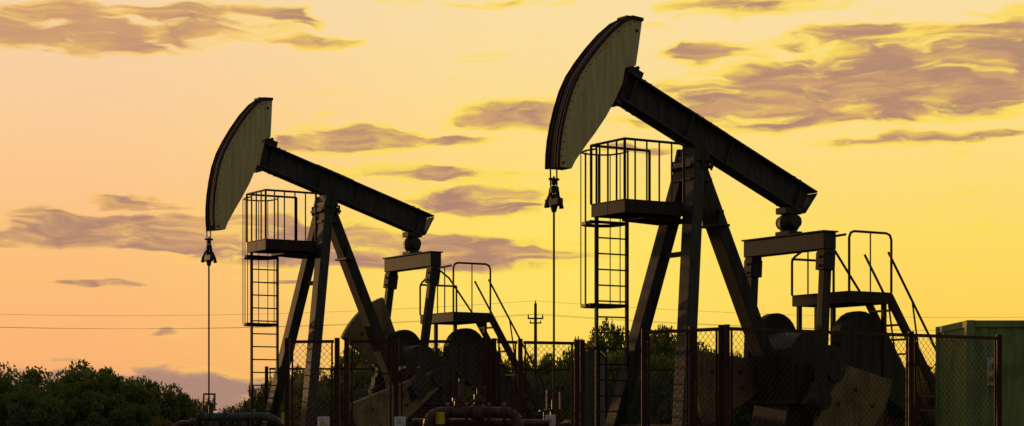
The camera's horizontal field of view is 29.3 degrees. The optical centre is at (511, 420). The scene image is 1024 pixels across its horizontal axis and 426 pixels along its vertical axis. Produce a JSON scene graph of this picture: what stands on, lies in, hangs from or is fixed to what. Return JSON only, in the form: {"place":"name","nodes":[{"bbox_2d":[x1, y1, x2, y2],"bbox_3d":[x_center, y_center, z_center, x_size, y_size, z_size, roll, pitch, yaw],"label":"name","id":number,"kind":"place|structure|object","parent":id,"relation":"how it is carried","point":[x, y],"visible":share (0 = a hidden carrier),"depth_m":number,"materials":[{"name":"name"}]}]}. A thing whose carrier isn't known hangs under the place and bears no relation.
{"place":"outdoors","nodes":[
{"label":"outdoors","id":0,"kind":"place"},
{"bbox_2d":[0,0,1023,412],"label":"sky","id":1,"kind":"structure","parent":0,"point":[905,118],"materials":[{"name":"yellow"}]},
{"bbox_3d":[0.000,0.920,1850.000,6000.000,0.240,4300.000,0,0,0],"label":"ground","id":2,"kind":"structure","parent":0,"visible":0},
{"bbox_2d":[0,361,67,415],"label":"bush","id":3,"kind":"object","parent":2,"relation":"on","point":[33,377],"visible":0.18,"depth_m":54.82,"materials":[{"name":"green plant"}]},
{"bbox_2d":[0,383,85,425],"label":"bush","id":4,"kind":"object","parent":2,"relation":"on","point":[28,408],"visible":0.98,"depth_m":52.35,"materials":[{"name":"green plant"}]},
{"bbox_2d":[48,359,133,394],"bbox_3d":[-12.151,-0.359,57.007,3.170,2.915,3.492,0,0,-8],"label":"bush","id":5,"kind":"object","parent":2,"relation":"on","point":[72,375],"visible":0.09,"depth_m":56.65,"materials":[{"name":"green plant"}]},
{"bbox_2d":[57,391,136,425],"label":"bush","id":6,"kind":"object","parent":2,"relation":"on","point":[92,407],"visible":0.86,"depth_m":53.01,"materials":[{"name":"green plant"}]},
{"bbox_2d":[58,367,169,419],"bbox_3d":[-11.132,-0.218,55.043,3.078,2.614,3.064,0,0,-41],"label":"bush","id":7,"kind":"object","parent":2,"relation":"on","point":[112,386],"visible":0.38,"depth_m":54.62,"materials":[{"name":"green plant"}]},
{"bbox_2d":[112,401,167,425],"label":"bush","id":8,"kind":"object","parent":2,"relation":"on","point":[143,417],"visible":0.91,"depth_m":53.31,"materials":[{"name":"green plant"}]},
{"bbox_2d":[152,418,173,425],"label":"bush","id":9,"kind":"object","parent":2,"relation":"on","point":[161,424],"visible":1,"depth_m":49.02,"materials":[{"name":"green plant"}]},
{"bbox_2d":[131,376,198,425],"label":"bush","id":10,"kind":"object","parent":2,"relation":"on","point":[181,404],"visible":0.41,"depth_m":55.58,"materials":[{"name":"green plant"}]},
{"bbox_2d":[192,398,229,425],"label":"bush","id":11,"kind":"object","parent":2,"relation":"on","point":[199,406],"visible":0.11,"depth_m":56.78,"materials":[{"name":"green plant"}]},
{"bbox_2d":[222,404,248,425],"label":"bush","id":12,"kind":"object","parent":2,"relation":"on","point":[230,410],"visible":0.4,"depth_m":57.76,"materials":[{"name":"green plant"}]},
{"bbox_2d":[196,403,284,425],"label":"flow line pipe","id":13,"kind":"object","parent":2,"relation":"on","point":[224,416],"visible":0.98,"depth_m":40.92,"materials":[{"name":"grey metal"}]},
{"bbox_2d":[238,377,283,425],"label":"bush","id":14,"kind":"object","parent":2,"relation":"on","point":[258,404],"visible":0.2,"depth_m":57.47,"materials":[{"name":"green plant"}]},
{"bbox_2d":[284,364,330,392],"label":"bush","id":15,"kind":"object","parent":2,"relation":"on","point":[297,373],"visible":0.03,"depth_m":59.77,"materials":[{"name":"green plant"}]},
{"bbox_2d":[285,338,339,425],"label":"chain link fence","id":16,"kind":"object","parent":2,"relation":"on","point":[288,341],"visible":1,"depth_m":32.60,"materials":[{"name":"metal"}]},
{"bbox_2d":[279,374,349,425],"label":"bush","id":17,"kind":"object","parent":2,"relation":"on","point":[321,401],"visible":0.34,"depth_m":54.22,"materials":[{"name":"green plant"}]},
{"bbox_2d":[318,417,329,425],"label":"junction box","id":18,"kind":"object","parent":2,"relation":"on","point":[323,421],"visible":1,"depth_m":31.09,"materials":[{"name":"white paint"}]},
{"bbox_2d":[319,346,374,399],"bbox_3d":[-4.981,-0.594,60.002,2.890,3.467,2.936,0,0,19],"label":"bush","id":19,"kind":"object","parent":2,"relation":"on","point":[356,360],"visible":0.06,"depth_m":59.45,"materials":[{"name":"green plant"}]},
{"bbox_2d":[327,363,373,425],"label":"bush","id":20,"kind":"object","parent":2,"relation":"on","point":[362,389],"visible":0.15,"depth_m":54.55,"materials":[{"name":"green plant"}]},
{"bbox_2d":[172,97,560,425],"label":"oil pumpjack","id":21,"kind":"object","parent":2,"relation":"on","point":[248,148],"visible":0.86,"depth_m":46.64,"materials":[{"name":"grey paint"}]},
{"bbox_2d":[395,417,405,425],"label":"junction box","id":22,"kind":"object","parent":2,"relation":"on","point":[400,421],"visible":1,"depth_m":31.09,"materials":[{"name":"white paint"}]},
{"bbox_2d":[344,338,490,425],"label":"chain link fence","id":23,"kind":"object","parent":2,"relation":"on","point":[396,377],"visible":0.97,"depth_m":32.50,"materials":[{"name":"metal"}]},
{"bbox_2d":[430,345,463,383],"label":"bush","id":24,"kind":"object","parent":2,"relation":"on","point":[440,352],"depth_m":60.05,"materials":[{"name":"green plant"}]},
{"bbox_2d":[457,379,476,417],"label":"bush","id":25,"kind":"object","parent":2,"relation":"on","point":[468,399],"visible":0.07,"depth_m":54.11,"materials":[{"name":"green plant"}]},
{"bbox_2d":[412,379,549,425],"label":"pipe manifold","id":26,"kind":"object","parent":2,"relation":"on","point":[477,412],"visible":1,"depth_m":30.94,"materials":[{"name":"red paint"}]},
{"bbox_2d":[265,366,702,425],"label":"chain link fence","id":27,"kind":"object","parent":2,"relation":"on","point":[365,369],"visible":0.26,"depth_m":50.27,"materials":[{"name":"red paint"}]},
{"bbox_2d":[504,358,513,373],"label":"bush","id":28,"kind":"object","parent":2,"relation":"on","point":[508,366],"depth_m":60.75,"materials":[{"name":"green plant"}]},
{"bbox_2d":[492,338,578,425],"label":"chain link fence","id":29,"kind":"object","parent":2,"relation":"on","point":[521,342],"visible":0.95,"depth_m":32.94,"materials":[{"name":"black metal"}]},
{"bbox_2d":[528,301,542,364],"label":"power pole","id":30,"kind":"object","parent":2,"relation":"on","point":[535,322],"visible":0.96,"depth_m":149.91,"materials":[{"name":"brown wood"}]},
{"bbox_2d":[0,301,1001,328],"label":"overhead power lines","id":31,"kind":"object","parent":30,"relation":"attached to","point":[419,321],"visible":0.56,"depth_m":152.34,"materials":[{"name":"metal"}]},
{"bbox_2d":[511,371,561,422],"bbox_3d":[0.232,-0.191,55.065,2.606,2.560,2.606,0,0,-34],"label":"bush","id":32,"kind":"object","parent":2,"relation":"on","point":[541,390],"visible":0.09,"depth_m":54.44,"materials":[{"name":"green plant"}]},
{"bbox_2d":[512,353,568,385],"bbox_3d":[0.921,-0.501,59.927,2.740,3.257,2.698,0,0,1],"label":"bush","id":33,"kind":"object","parent":2,"relation":"on","point":[544,361],"visible":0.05,"depth_m":59.87,"materials":[{"name":"green plant"}]},
{"bbox_2d":[545,415,555,425],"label":"junction box","id":34,"kind":"object","parent":2,"relation":"on","point":[552,418],"visible":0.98,"depth_m":31.49,"materials":[{"name":"white paint"}]},
{"bbox_2d":[535,361,590,425],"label":"bush","id":35,"kind":"object","parent":2,"relation":"on","point":[562,384],"visible":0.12,"depth_m":54.53,"materials":[{"name":"green plant"}]},
{"bbox_2d":[552,326,608,382],"bbox_3d":[2.265,-0.869,59.993,2.290,4.069,2.522,0,0,-11],"label":"bush","id":36,"kind":"object","parent":2,"relation":"on","point":[565,357],"visible":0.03,"depth_m":59.73,"materials":[{"name":"green plant"}]},
{"bbox_2d":[580,340,606,425],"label":"chain link fence","id":37,"kind":"object","parent":2,"relation":"on","point":[584,371],"visible":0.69,"depth_m":34.88,"materials":[{"name":"metal"}]},
{"bbox_2d":[579,344,650,423],"bbox_3d":[2.873,-0.539,54.946,2.298,3.345,2.309,0,0,18],"label":"bush","id":38,"kind":"object","parent":2,"relation":"on","point":[618,355],"visible":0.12,"depth_m":54.45,"materials":[{"name":"green plant"}]},
{"bbox_2d":[587,315,659,379],"bbox_3d":[3.365,-0.998,59.000,2.501,4.391,2.489,0,0,-9],"label":"bush","id":39,"kind":"object","parent":2,"relation":"on","point":[615,340],"visible":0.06,"depth_m":58.86,"materials":[{"name":"green plant"}]},
{"bbox_2d":[647,324,676,381],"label":"bush","id":40,"kind":"object","parent":2,"relation":"on","point":[662,344],"visible":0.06,"depth_m":59.53,"materials":[{"name":"green plant"}]},
{"bbox_2d":[629,353,701,424],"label":"bush","id":41,"kind":"object","parent":2,"relation":"on","point":[664,403],"visible":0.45,"depth_m":54.28,"materials":[{"name":"green plant"}]},
{"bbox_2d":[641,325,723,425],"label":"chain link fence","id":42,"kind":"object","parent":2,"relation":"on","point":[718,374],"visible":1,"depth_m":28.51,"materials":[{"name":"metal"}]},
{"bbox_2d":[697,341,714,351],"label":"bush","id":43,"kind":"object","parent":2,"relation":"on","point":[703,347],"visible":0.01,"depth_m":61.02,"materials":[{"name":"green plant"}]},
{"bbox_2d":[539,15,935,425],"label":"oil pumpjack","id":44,"kind":"object","parent":2,"relation":"on","point":[604,75],"visible":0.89,"depth_m":35.91,"materials":[{"name":"grey paint"}]},
{"bbox_2d":[735,409,752,425],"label":"bush","id":45,"kind":"object","parent":2,"relation":"on","point":[749,420],"visible":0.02,"depth_m":54.04,"materials":[{"name":"green plant"}]},
{"bbox_2d":[724,324,1001,425],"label":"chain link fence","id":46,"kind":"object","parent":2,"relation":"on","point":[910,380],"visible":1,"depth_m":29.73,"materials":[{"name":"metal"}]},
{"bbox_2d":[916,362,935,425],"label":"bush","id":47,"kind":"object","parent":2,"relation":"on","point":[928,402],"visible":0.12,"depth_m":45.75,"materials":[{"name":"green plant"}]},
{"bbox_2d":[936,320,1023,425],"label":"shipping container","id":48,"kind":"object","parent":2,"relation":"on","point":[1011,332],"visible":0.93,"depth_m":33.06,"materials":[{"name":"green metal"}]}
]}

